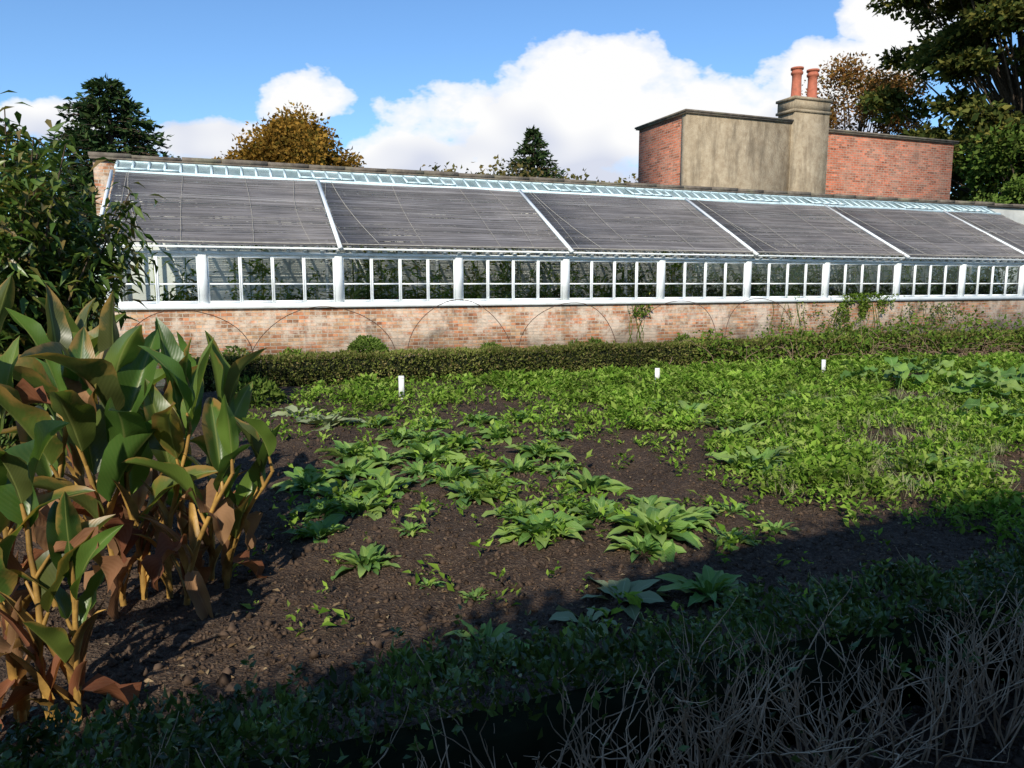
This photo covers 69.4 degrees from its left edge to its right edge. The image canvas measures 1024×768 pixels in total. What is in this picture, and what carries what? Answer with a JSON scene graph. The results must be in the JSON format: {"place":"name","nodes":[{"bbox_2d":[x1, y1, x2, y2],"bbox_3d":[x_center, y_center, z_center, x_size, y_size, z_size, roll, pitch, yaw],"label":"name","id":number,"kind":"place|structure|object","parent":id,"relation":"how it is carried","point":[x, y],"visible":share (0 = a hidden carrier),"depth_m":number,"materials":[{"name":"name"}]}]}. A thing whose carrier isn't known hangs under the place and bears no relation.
{"place":"outdoors","nodes":[
{"label":"outdoors","id":0,"kind":"place"},
{"bbox_2d":[0,295,1023,767],"bbox_3d":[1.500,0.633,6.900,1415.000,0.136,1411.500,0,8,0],"label":"ground","id":1,"kind":"structure","parent":0,"point":[174,635],"depth_m":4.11,"materials":[{"name":"soil"}]},
{"bbox_2d":[0,420,141,728],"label":"canna lily","id":2,"kind":"object","parent":1,"relation":"on","point":[75,545],"visible":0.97,"depth_m":2.58,"materials":[{"name":"green plant"}]},
{"bbox_2d":[0,275,142,627],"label":"canna lily","id":3,"kind":"object","parent":1,"relation":"on","point":[19,398],"visible":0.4,"depth_m":3.47,"materials":[{"name":"green plant"}]},
{"bbox_2d":[0,297,167,502],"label":"canna lily","id":4,"kind":"object","parent":1,"relation":"on","point":[78,324],"visible":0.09,"depth_m":4.98,"materials":[{"name":"green plant"}]},
{"bbox_2d":[0,90,174,449],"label":"laurel shrub","id":5,"kind":"object","parent":1,"relation":"on","point":[63,268],"visible":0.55,"depth_m":6.64,"materials":[{"name":"green plant"}]},
{"bbox_2d":[0,284,207,548],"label":"canna lily","id":6,"kind":"object","parent":1,"relation":"on","point":[104,335],"visible":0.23,"depth_m":4.33,"materials":[{"name":"green plant"}]},
{"bbox_2d":[40,74,179,245],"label":"pine tree","id":7,"kind":"object","parent":1,"relation":"on","point":[91,109],"visible":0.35,"depth_m":42.23,"materials":[{"name":"green plant"}]},
{"bbox_2d":[5,307,252,620],"bbox_3d":[-1.768,0.415,3.465,1.166,1.553,0.748,0,8,0],"label":"canna lily","id":8,"kind":"object","parent":1,"relation":"on","point":[118,439],"visible":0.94,"depth_m":3.48,"materials":[{"name":"green plant"}]},
{"bbox_2d":[138,317,280,594],"bbox_3d":[-1.600,0.440,3.893,0.631,1.569,0.943,-5,9,-34],"label":"canna lily","id":9,"kind":"object","parent":1,"relation":"on","point":[251,487],"visible":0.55,"depth_m":3.89,"materials":[{"name":"green plant"}]},
{"bbox_2d":[221,345,251,362],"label":"perennial","id":10,"kind":"object","parent":1,"relation":"on","point":[244,352],"visible":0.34,"depth_m":14.09,"materials":[{"name":"green plant"}]},
{"bbox_2d":[235,372,287,408],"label":"perennial","id":11,"kind":"object","parent":1,"relation":"on","point":[274,393],"visible":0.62,"depth_m":9.39,"materials":[{"name":"green plant"}]},
{"bbox_2d":[211,102,366,167],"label":"oak tree","id":12,"kind":"object","parent":1,"relation":"on","point":[286,138],"visible":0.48,"depth_m":41.50,"materials":[{"name":"orange plant"}]},
{"bbox_2d":[270,404,327,420],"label":"mullein plant","id":13,"kind":"object","parent":1,"relation":"on","point":[292,409],"visible":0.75,"depth_m":8.61,"materials":[{"name":"green plant"}]},
{"bbox_2d":[270,464,343,495],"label":"foxglove plant","id":14,"kind":"object","parent":1,"relation":"on","point":[299,479],"visible":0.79,"depth_m":5.66,"materials":[{"name":"green plant"}]},
{"bbox_2d":[281,513,348,542],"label":"foxglove plant","id":15,"kind":"object","parent":1,"relation":"on","point":[317,529],"visible":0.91,"depth_m":4.62,"materials":[{"name":"green plant"}]},
{"bbox_2d":[287,498,349,519],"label":"foxglove plant","id":16,"kind":"object","parent":1,"relation":"on","point":[313,511],"visible":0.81,"depth_m":5.01,"materials":[{"name":"green plant"}]},
{"bbox_2d":[294,411,365,430],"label":"mullein plant","id":17,"kind":"object","parent":1,"relation":"on","point":[327,420],"visible":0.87,"depth_m":8.12,"materials":[{"name":"green plant"}]},
{"bbox_2d":[304,480,377,503],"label":"foxglove plant","id":18,"kind":"object","parent":1,"relation":"on","point":[323,490],"visible":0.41,"depth_m":5.36,"materials":[{"name":"green plant"}]},
{"bbox_2d":[314,440,386,462],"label":"foxglove plant","id":19,"kind":"object","parent":1,"relation":"on","point":[340,450],"visible":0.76,"depth_m":6.62,"materials":[{"name":"green plant"}]},
{"bbox_2d":[316,456,391,483],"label":"foxglove plant","id":20,"kind":"object","parent":1,"relation":"on","point":[364,467],"visible":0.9,"depth_m":6.02,"materials":[{"name":"green plant"}]},
{"bbox_2d":[324,490,403,520],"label":"foxglove plant","id":21,"kind":"object","parent":1,"relation":"on","point":[352,505],"visible":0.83,"depth_m":4.99,"materials":[{"name":"green plant"}]},
{"bbox_2d":[331,541,400,579],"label":"foxglove plant","id":22,"kind":"object","parent":1,"relation":"on","point":[369,555],"visible":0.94,"depth_m":4.13,"materials":[{"name":"green plant"}]},
{"bbox_2d":[355,414,399,427],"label":"foxglove plant","id":23,"kind":"object","parent":1,"relation":"on","point":[364,424],"visible":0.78,"depth_m":8.17,"materials":[{"name":"green plant"}]},
{"bbox_2d":[358,446,408,467],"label":"foxglove plant","id":24,"kind":"object","parent":1,"relation":"on","point":[381,455],"visible":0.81,"depth_m":6.34,"materials":[{"name":"green plant"}]},
{"bbox_2d":[351,470,419,498],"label":"foxglove plant","id":25,"kind":"object","parent":1,"relation":"on","point":[387,481],"visible":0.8,"depth_m":5.52,"materials":[{"name":"green plant"}]},
{"bbox_2d":[375,426,425,446],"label":"foxglove plant","id":26,"kind":"object","parent":1,"relation":"on","point":[398,434],"visible":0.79,"depth_m":7.39,"materials":[{"name":"green plant"}]},
{"bbox_2d":[390,520,433,535],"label":"foxglove plant","id":27,"kind":"object","parent":1,"relation":"on","point":[408,526],"visible":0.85,"depth_m":4.55,"materials":[{"name":"green plant"}]},
{"bbox_2d":[392,459,445,479],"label":"foxglove plant","id":28,"kind":"object","parent":1,"relation":"on","point":[416,470],"visible":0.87,"depth_m":6.03,"materials":[{"name":"green plant"}]},
{"bbox_2d":[397,429,447,448],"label":"foxglove plant","id":29,"kind":"object","parent":1,"relation":"on","point":[416,438],"visible":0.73,"depth_m":7.20,"materials":[{"name":"green plant"}]},
{"bbox_2d":[392,439,469,463],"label":"foxglove plant","id":30,"kind":"object","parent":1,"relation":"on","point":[432,452],"visible":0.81,"depth_m":6.52,"materials":[{"name":"green plant"}]},
{"bbox_2d":[410,417,452,429],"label":"foxglove plant","id":31,"kind":"object","parent":1,"relation":"on","point":[435,424],"visible":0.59,"depth_m":8.02,"materials":[{"name":"green plant"}]},
{"bbox_2d":[420,462,490,486],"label":"foxglove plant","id":32,"kind":"object","parent":1,"relation":"on","point":[466,471],"visible":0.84,"depth_m":5.88,"materials":[{"name":"green plant"}]},
{"bbox_2d":[437,431,481,453],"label":"foxglove plant","id":33,"kind":"object","parent":1,"relation":"on","point":[462,441],"visible":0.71,"depth_m":6.99,"materials":[{"name":"green plant"}]},
{"bbox_2d":[439,480,510,508],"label":"foxglove plant","id":34,"kind":"object","parent":1,"relation":"on","point":[464,501],"visible":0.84,"depth_m":5.32,"materials":[{"name":"green plant"}]},
{"bbox_2d":[459,586,491,603],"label":"foxglove plant","id":35,"kind":"object","parent":1,"relation":"on","point":[477,590],"visible":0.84,"depth_m":3.80,"materials":[{"name":"green plant"}]},
{"bbox_2d":[456,413,501,426],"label":"foxglove plant","id":36,"kind":"object","parent":1,"relation":"on","point":[477,418],"visible":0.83,"depth_m":8.19,"materials":[{"name":"green plant"}]},
{"bbox_2d":[459,455,504,469],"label":"foxglove plant","id":37,"kind":"object","parent":1,"relation":"on","point":[493,463],"visible":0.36,"depth_m":6.42,"materials":[{"name":"green plant"}]},
{"bbox_2d":[2,155,966,248],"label":"distant trees","id":38,"kind":"object","parent":1,"relation":"on","point":[499,173],"visible":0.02,"depth_m":48.60,"materials":[{"name":"plant"}]},
{"bbox_2d":[441,619,528,667],"bbox_3d":[-0.117,1.138,3.237,0.362,0.177,0.408,-7,10,-40],"label":"foxglove plant","id":39,"kind":"object","parent":1,"relation":"on","point":[498,630],"visible":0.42,"depth_m":3.28,"materials":[{"name":"green plant"}]},
{"bbox_2d":[466,422,519,444],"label":"foxglove plant","id":40,"kind":"object","parent":1,"relation":"on","point":[488,433],"visible":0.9,"depth_m":7.36,"materials":[{"name":"green plant"}]},
{"bbox_2d":[462,468,527,485],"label":"foxglove plant","id":41,"kind":"object","parent":1,"relation":"on","point":[491,472],"visible":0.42,"depth_m":5.87,"materials":[{"name":"green plant"}]},
{"bbox_2d":[0,526,1023,767],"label":"box hedge","id":42,"kind":"object","parent":1,"relation":"on","point":[709,711],"visible":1,"depth_m":2.24,"materials":[{"name":"green plant"}]},
{"bbox_2d":[481,498,543,524],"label":"foxglove plant","id":43,"kind":"object","parent":1,"relation":"on","point":[526,507],"visible":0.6,"depth_m":4.90,"materials":[{"name":"green plant"}]},
{"bbox_2d":[491,453,550,474],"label":"foxglove plant","id":44,"kind":"object","parent":1,"relation":"on","point":[524,464],"visible":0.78,"depth_m":6.30,"materials":[{"name":"green plant"}]},
{"bbox_2d":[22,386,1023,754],"bbox_3d":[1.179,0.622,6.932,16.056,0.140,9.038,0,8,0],"label":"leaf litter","id":45,"kind":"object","parent":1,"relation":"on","point":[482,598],"visible":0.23,"depth_m":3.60,"materials":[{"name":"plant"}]},
{"bbox_2d":[507,409,541,424],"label":"foxglove plant","id":46,"kind":"object","parent":1,"relation":"on","point":[521,416],"visible":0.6,"depth_m":8.36,"materials":[{"name":"green plant"}]},
{"bbox_2d":[506,125,568,178],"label":"fir tree","id":47,"kind":"object","parent":1,"relation":"on","point":[536,152],"visible":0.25,"depth_m":57.60,"materials":[{"name":"green plant"}]},
{"bbox_2d":[506,439,576,460],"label":"foxglove plant","id":48,"kind":"object","parent":1,"relation":"on","point":[536,448],"visible":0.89,"depth_m":6.72,"materials":[{"name":"green plant"}]},
{"bbox_2d":[491,510,595,549],"bbox_3d":[0.193,0.880,4.572,0.568,0.208,0.608,5,9,30],"label":"foxglove plant","id":49,"kind":"object","parent":1,"relation":"on","point":[540,541],"visible":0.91,"depth_m":4.49,"materials":[{"name":"green plant"}]},
{"bbox_2d":[88,151,1023,363],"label":"greenhouse","id":50,"kind":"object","parent":1,"relation":"on","point":[256,249],"visible":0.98,"depth_m":17.87,"materials":[{"name":"glass"}]},
{"bbox_2d":[100,169,1023,309],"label":"window frames","id":51,"kind":"structure","parent":50,"relation":"in","point":[202,267],"depth_m":17.01,"materials":[{"name":"white paint"}]},
{"bbox_2d":[758,295,832,335],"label":"climbing rose","id":52,"kind":"object","parent":50,"relation":"attached to","point":[803,317],"visible":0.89,"depth_m":19.48,"materials":[{"name":"green plant"}]},
{"bbox_2d":[813,292,906,333],"bbox_3d":[9.762,-1.876,20.329,3.818,1.326,0.363,-3,8,-21],"label":"ivy","id":53,"kind":"object","parent":50,"relation":"attached to","point":[864,307],"visible":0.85,"depth_m":20.19,"materials":[{"name":"green plant"}]},
{"bbox_2d":[879,301,988,333],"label":"climbing rose","id":54,"kind":"object","parent":50,"relation":"attached to","point":[938,310],"visible":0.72,"depth_m":21.32,"materials":[{"name":"green plant"}]},
{"bbox_2d":[540,427,576,439],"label":"foxglove plant","id":55,"kind":"object","parent":1,"relation":"on","point":[564,434],"visible":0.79,"depth_m":7.40,"materials":[{"name":"green plant"}]},
{"bbox_2d":[539,459,583,477],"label":"foxglove plant","id":56,"kind":"object","parent":1,"relation":"on","point":[562,468],"visible":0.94,"depth_m":6.13,"materials":[{"name":"green plant"}]},
{"bbox_2d":[543,495,589,514],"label":"foxglove plant","id":57,"kind":"object","parent":1,"relation":"on","point":[571,502],"visible":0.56,"depth_m":5.09,"materials":[{"name":"green plant"}]},
{"bbox_2d":[549,605,616,639],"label":"mullein plant","id":58,"kind":"object","parent":1,"relation":"on","point":[564,614],"visible":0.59,"depth_m":3.43,"materials":[{"name":"green plant"}]},
{"bbox_2d":[554,467,632,494],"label":"foxglove plant","id":59,"kind":"object","parent":1,"relation":"on","point":[603,482],"visible":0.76,"depth_m":5.65,"materials":[{"name":"green plant"}]},
{"bbox_2d":[567,495,629,524],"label":"foxglove plant","id":60,"kind":"object","parent":1,"relation":"on","point":[592,517],"visible":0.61,"depth_m":4.87,"materials":[{"name":"green plant"}]},
{"bbox_2d":[193,329,1023,391],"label":"box hedge","id":61,"kind":"object","parent":1,"relation":"on","point":[340,368],"visible":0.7,"depth_m":12.37,"materials":[{"name":"green plant"}]},
{"bbox_2d":[346,334,390,359],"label":"clipped box bush","id":62,"kind":"object","parent":61,"relation":"on","point":[360,343],"visible":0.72,"depth_m":11.88,"materials":[{"name":"green plant"}]},
{"bbox_2d":[580,576,670,620],"bbox_3d":[0.580,1.050,3.647,0.465,0.156,0.487,2,8,13],"label":"mullein plant","id":63,"kind":"object","parent":1,"relation":"on","point":[628,586],"visible":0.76,"depth_m":3.67,"materials":[{"name":"green plant"}]},
{"bbox_2d":[232,349,1023,643],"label":"weed carpet","id":64,"kind":"object","parent":1,"relation":"on","point":[630,398],"visible":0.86,"depth_m":7.83,"materials":[{"name":"green plant"}]},
{"bbox_2d":[604,533,686,564],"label":"foxglove plant","id":65,"kind":"object","parent":1,"relation":"on","point":[637,542],"visible":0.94,"depth_m":4.23,"materials":[{"name":"green plant"}]},
{"bbox_2d":[626,495,677,511],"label":"foxglove plant","id":66,"kind":"object","parent":1,"relation":"on","point":[654,501],"visible":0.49,"depth_m":5.18,"materials":[{"name":"green plant"}]},
{"bbox_2d":[600,501,706,561],"bbox_3d":[0.856,0.866,4.562,0.674,0.238,0.852,-6,10,-38],"label":"foxglove plant","id":67,"kind":"object","parent":1,"relation":"on","point":[676,523],"visible":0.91,"depth_m":4.47,"materials":[{"name":"green plant"}]},
{"bbox_2d":[638,115,681,184],"bbox_3d":[7.107,-5.109,24.621,5.160,6.560,2.700,-3,8,-21],"label":"side brick","id":68,"kind":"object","parent":1,"relation":"on","point":[659,153],"visible":0.25,"depth_m":23.35,"materials":[{"name":"brick"}]},
{"bbox_2d":[660,502,721,532],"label":"foxglove plant","id":69,"kind":"object","parent":1,"relation":"on","point":[706,512],"visible":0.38,"depth_m":4.77,"materials":[{"name":"green plant"}]},
{"bbox_2d":[667,400,717,416],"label":"dock plant","id":70,"kind":"object","parent":1,"relation":"on","point":[700,406],"visible":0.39,"depth_m":8.70,"materials":[{"name":"green plant"}]},
{"bbox_2d":[656,565,756,609],"bbox_3d":[0.974,1.018,3.677,0.553,0.163,0.364,-2,8,-14],"label":"foxglove plant","id":71,"kind":"object","parent":1,"relation":"on","point":[709,579],"visible":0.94,"depth_m":3.66,"materials":[{"name":"green plant"}]},
{"bbox_2d":[695,414,741,429],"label":"dandelion plant","id":72,"kind":"object","parent":1,"relation":"on","point":[710,421],"visible":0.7,"depth_m":7.87,"materials":[{"name":"green plant"}]},
{"bbox_2d":[710,502,749,517],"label":"foxglove plant","id":73,"kind":"object","parent":1,"relation":"on","point":[737,508],"visible":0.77,"depth_m":5.07,"materials":[{"name":"green plant"}]},
{"bbox_2d":[680,113,791,190],"bbox_3d":[6.972,-4.918,23.239,3.930,6.558,0.240,-3,8,-21],"label":"rendered front","id":74,"kind":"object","parent":1,"relation":"on","point":[729,152],"visible":0.36,"depth_m":22.76,"materials":[{"name":"paint"}]},
{"bbox_2d":[711,423,765,443],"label":"dock plant","id":75,"kind":"object","parent":1,"relation":"on","point":[743,429],"visible":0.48,"depth_m":7.48,"materials":[{"name":"green plant"}]},
{"bbox_2d":[715,528,765,550],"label":"foxglove plant","id":76,"kind":"object","parent":1,"relation":"on","point":[725,539],"visible":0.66,"depth_m":4.45,"materials":[{"name":"green plant"}]},
{"bbox_2d":[706,449,782,479],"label":"dock plant","id":77,"kind":"object","parent":1,"relation":"on","point":[726,456],"visible":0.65,"depth_m":6.18,"materials":[{"name":"green plant"}]},
{"bbox_2d":[729,446,799,467],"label":"dock plant","id":78,"kind":"object","parent":1,"relation":"on","point":[771,454],"visible":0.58,"depth_m":6.28,"materials":[{"name":"green plant"}]},
{"bbox_2d":[754,520,798,534],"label":"foxglove plant","id":79,"kind":"object","parent":1,"relation":"on","point":[773,527],"visible":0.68,"depth_m":4.79,"materials":[{"name":"green plant"}]},
{"bbox_2d":[775,95,832,193],"bbox_3d":[9.400,-5.466,24.282,1.540,7.360,0.870,-3,8,-21],"label":"chimney stack","id":80,"kind":"object","parent":1,"relation":"on","point":[810,116],"visible":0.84,"depth_m":23.60,"materials":[{"name":"concrete"}]},
{"bbox_2d":[790,66,803,96],"bbox_3d":[9.065,-9.569,23.560,0.398,0.965,0.398,-3,8,-21],"label":"chimney pot","id":81,"kind":"object","parent":80,"relation":"on","point":[796,73],"visible":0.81,"depth_m":23.43,"materials":[{"name":"ceramic"}]},
{"bbox_2d":[806,68,819,97],"bbox_3d":[9.661,-9.600,23.791,0.398,0.965,0.398,-3,8,-21],"label":"chimney pot","id":82,"kind":"object","parent":80,"relation":"on","point":[812,75],"visible":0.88,"depth_m":23.67,"materials":[{"name":"ceramic"}]},
{"bbox_2d":[669,316,1023,367],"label":"dead vines","id":83,"kind":"object","parent":1,"relation":"on","point":[992,349],"visible":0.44,"depth_m":14.99,"materials":[{"name":"plant"}]},
{"bbox_2d":[677,307,1023,362],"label":"bramble patch","id":84,"kind":"object","parent":1,"relation":"on","point":[858,335],"visible":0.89,"depth_m":14.95,"materials":[{"name":"green plant"}]},
{"bbox_2d":[801,51,937,134],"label":"beech tree","id":85,"kind":"object","parent":1,"relation":"on","point":[871,82],"visible":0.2,"depth_m":48.78,"materials":[{"name":"brown plant"}]},
{"bbox_2d":[838,360,928,390],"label":"squash plant","id":86,"kind":"object","parent":1,"relation":"on","point":[902,371],"visible":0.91,"depth_m":10.86,"materials":[{"name":"green plant"}]},
{"bbox_2d":[825,132,953,199],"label":"brick wing","id":87,"kind":"structure","parent":1,"relation":"on","point":[860,165],"depth_m":25.11,"materials":[{"name":"brick"}]},
{"bbox_2d":[635,109,958,144],"bbox_3d":[9.890,-8.474,25.262,11.380,0.250,2.940,-3,8,-21],"label":"roof coping","id":88,"kind":"object","parent":87,"relation":"on","point":[679,113],"visible":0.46,"depth_m":23.40,"materials":[{"name":"stone"}]},
{"bbox_2d":[761,385,1017,498],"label":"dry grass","id":89,"kind":"structure","parent":1,"relation":"on","point":[891,465],"depth_m":6.73,"materials":[{"name":"plant"}]},
{"bbox_2d":[872,394,917,404],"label":"dock plant","id":90,"kind":"object","parent":1,"relation":"on","point":[893,398],"visible":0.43,"depth_m":9.43,"materials":[{"name":"green plant"}]},
{"bbox_2d":[883,453,972,477],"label":"dock plant","id":91,"kind":"object","parent":1,"relation":"on","point":[934,457],"visible":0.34,"depth_m":6.08,"materials":[{"name":"green plant"}]},
{"bbox_2d":[884,351,992,375],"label":"squash plant","id":92,"kind":"object","parent":1,"relation":"on","point":[894,360],"visible":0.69,"depth_m":12.04,"materials":[{"name":"green plant"}]},
{"bbox_2d":[855,0,1023,203],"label":"cedar tree","id":93,"kind":"object","parent":1,"relation":"on","point":[962,49],"visible":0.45,"depth_m":34.62,"materials":[{"name":"green plant"}]},
{"bbox_2d":[940,363,1023,385],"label":"squash plant","id":94,"kind":"object","parent":1,"relation":"on","point":[990,372],"visible":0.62,"depth_m":10.61,"materials":[{"name":"green plant"}]},
{"bbox_2d":[954,442,1010,460],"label":"dandelion plant","id":95,"kind":"object","parent":1,"relation":"on","point":[978,447],"visible":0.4,"depth_m":6.78,"materials":[{"name":"green plant"}]},
{"bbox_2d":[951,373,1023,404],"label":"squash plant","id":96,"kind":"object","parent":1,"relation":"on","point":[988,383],"visible":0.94,"depth_m":9.39,"materials":[{"name":"green plant"}]},
{"bbox_2d":[952,120,1023,202],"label":"yew tree","id":97,"kind":"object","parent":1,"relation":"on","point":[995,166],"visible":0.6,"depth_m":31.98,"materials":[{"name":"green plant"}]},
{"bbox_2d":[961,398,1023,429],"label":"squash plant","id":98,"kind":"object","parent":1,"relation":"on","point":[969,403],"visible":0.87,"depth_m":7.97,"materials":[{"name":"green plant"}]},
{"bbox_2d":[969,173,1023,203],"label":"holly tree","id":99,"kind":"object","parent":1,"relation":"on","point":[1011,191],"visible":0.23,"depth_m":28.61,"materials":[{"name":"green plant"}]},
{"bbox_2d":[0,0,1023,280],"label":"sky","id":100,"kind":"structure","parent":0,"point":[406,84],"materials":[{"name":"blue"}]},
{"bbox_2d":[155,339,912,386],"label":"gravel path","id":101,"kind":"structure","parent":0,"point":[160,383],"depth_m":13.62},
{"bbox_2d":[135,310,254,363],"bbox_3d":[-5.471,-0.672,12.348,2.205,1.141,0.269,-3,8,-21],"label":"wire hoop","id":102,"kind":"object","parent":101,"relation":"on","point":[199,312],"visible":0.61,"depth_m":12.23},
{"bbox_2d":[251,306,396,357],"bbox_3d":[-3.353,-0.805,13.225,2.642,1.167,0.164,-3,8,-21],"label":"wire hoop","id":103,"kind":"object","parent":101,"relation":"on","point":[323,306],"visible":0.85,"depth_m":13.06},
{"bbox_2d":[627,304,652,341],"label":"climbing plant","id":104,"kind":"object","parent":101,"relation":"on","point":[641,312],"depth_m":17.77,"materials":[{"name":"green plant"}]},
{"bbox_2d":[702,580,755,609],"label":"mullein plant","id":105,"kind":"object","parent":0,"point":[721,596],"visible":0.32,"depth_m":3.60,"materials":[{"name":"green plant"}]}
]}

